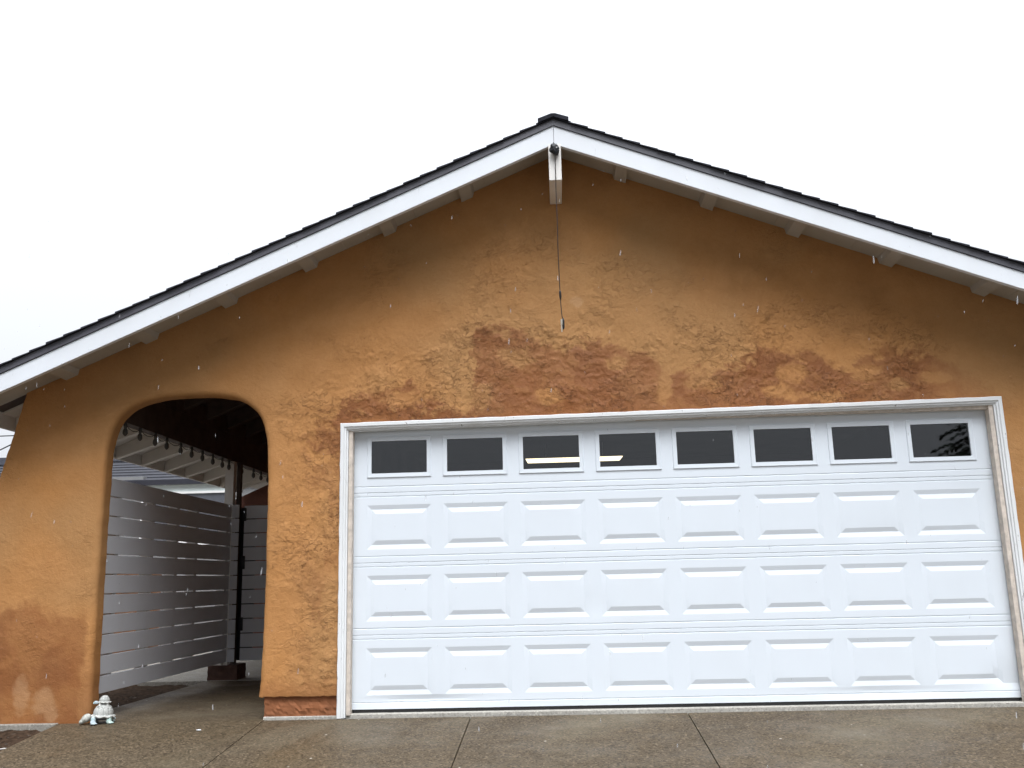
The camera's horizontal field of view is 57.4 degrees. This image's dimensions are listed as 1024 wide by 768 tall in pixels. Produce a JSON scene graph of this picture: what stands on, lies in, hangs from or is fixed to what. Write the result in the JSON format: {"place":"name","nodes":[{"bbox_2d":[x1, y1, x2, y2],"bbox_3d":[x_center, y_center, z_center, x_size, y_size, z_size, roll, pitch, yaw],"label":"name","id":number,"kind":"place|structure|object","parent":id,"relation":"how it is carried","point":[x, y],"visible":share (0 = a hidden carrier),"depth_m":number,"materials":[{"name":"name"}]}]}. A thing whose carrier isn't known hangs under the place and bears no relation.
{"place":"outdoors","nodes":[
{"label":"outdoors","id":0,"kind":"place"},
{"bbox_2d":[0,730,39,750],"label":"planting bed","id":1,"kind":"object","parent":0,"point":[12,739],"visible":0.58,"depth_m":6.78,"materials":[{"name":"soil"}]},
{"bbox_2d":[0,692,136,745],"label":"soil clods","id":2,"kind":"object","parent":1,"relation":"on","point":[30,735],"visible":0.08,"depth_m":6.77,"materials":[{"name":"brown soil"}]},
{"bbox_2d":[99,684,187,707],"bbox_3d":[-3.854,2.887,8.470,1.130,0.046,2.800,-2,-12,3],"label":"planting strip","id":3,"kind":"object","parent":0,"point":[116,696],"visible":0.24,"depth_m":9.17,"materials":[{"name":"soil"}]},
{"bbox_2d":[111,651,261,685],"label":"patio slab","id":4,"kind":"structure","parent":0,"point":[200,675],"depth_m":10.28,"materials":[{"name":"concrete"}]},
{"bbox_2d":[207,662,245,680],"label":"footing block","id":5,"kind":"structure","parent":4,"relation":"on","point":[235,671],"depth_m":9.85,"materials":[{"name":"brown wood"}]},
{"bbox_2d":[0,680,1023,767],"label":"driveway","id":6,"kind":"structure","parent":0,"point":[225,717],"depth_m":6.12,"materials":[{"name":"concrete"}]},
{"bbox_2d":[79,695,115,724],"bbox_3d":[-3.068,2.415,6.941,0.251,0.199,0.171,2,-12,-17],"label":"turtle statue","id":7,"kind":"object","parent":6,"relation":"on","point":[103,709],"visible":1,"depth_m":6.90,"materials":[{"name":"stone"}]},
{"bbox_2d":[0,0,1023,457],"label":"sky","id":8,"kind":"structure","parent":0,"point":[148,147],"materials":[{"name":"white"}]},
{"bbox_3d":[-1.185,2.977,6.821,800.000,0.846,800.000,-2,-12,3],"label":"ground","id":9,"kind":"structure","parent":0,"visible":0},
{"bbox_2d":[0,458,256,645],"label":"neighbor house","id":10,"kind":"structure","parent":9,"relation":"on","point":[132,473],"depth_m":15.52,"materials":[{"name":"grey"}]},
{"bbox_2d":[139,484,224,544],"bbox_3d":[-5.337,2.120,15.444,1.600,1.060,0.053,-2,-12,3],"label":"window","id":11,"kind":"structure","parent":10,"relation":"in","point":[205,491],"depth_m":15.50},
{"bbox_2d":[112,574,161,653],"bbox_3d":[-5.812,3.470,14.150,0.115,1.410,12.066,-2,-12,3],"label":"boundary fence","id":12,"kind":"object","parent":9,"relation":"on","point":[134,612],"depth_m":14.14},
{"bbox_2d":[0,113,1023,731],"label":"house","id":13,"kind":"structure","parent":9,"relation":"on","point":[802,413],"depth_m":7.18,"materials":[{"name":"orange paint"}]},
{"bbox_2d":[99,478,231,693],"bbox_3d":[-3.153,1.850,8.642,0.112,1.670,2.795,-2,-12,3],"label":"side fence","id":14,"kind":"object","parent":13,"relation":"attached to","point":[145,566],"visible":0.99,"depth_m":8.33,"materials":[{"name":"paint"}]},
{"bbox_2d":[122,423,267,482],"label":"string lights","id":15,"kind":"object","parent":13,"relation":"hanging from","point":[139,438],"visible":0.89,"depth_m":8.96,"materials":[{"name":"black plastic"}]},
{"bbox_2d":[227,505,267,661],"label":"side gate","id":16,"kind":"structure","parent":13,"relation":"attached to","point":[249,596],"depth_m":10.13,"materials":[{"name":"paint"}]},
{"bbox_2d":[549,142,564,331],"bbox_3d":[0.339,-1.112,6.999,0.079,1.497,0.078,-2,-12,3],"label":"rope","id":17,"kind":"object","parent":13,"relation":"attached to","point":[554,149],"visible":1,"depth_m":7.04,"materials":[{"name":"black plastic"}]},
{"bbox_2d":[525,443,622,462],"bbox_3d":[0.811,0.892,12.347,1.265,0.220,0.450,-2,-12,3],"label":"ceiling light","id":18,"kind":"object","parent":13,"relation":"hanging from","point":[554,459],"visible":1,"depth_m":12.28,"materials":[{"name":"white"}]},
{"bbox_2d":[352,410,1021,712],"bbox_3d":[1.212,1.306,7.064,4.877,2.156,0.053,-2,-12,3],"label":"garage door","id":19,"kind":"structure","parent":13,"relation":"in","point":[922,622],"depth_m":7.02,"materials":[{"name":"paint"}]}
]}

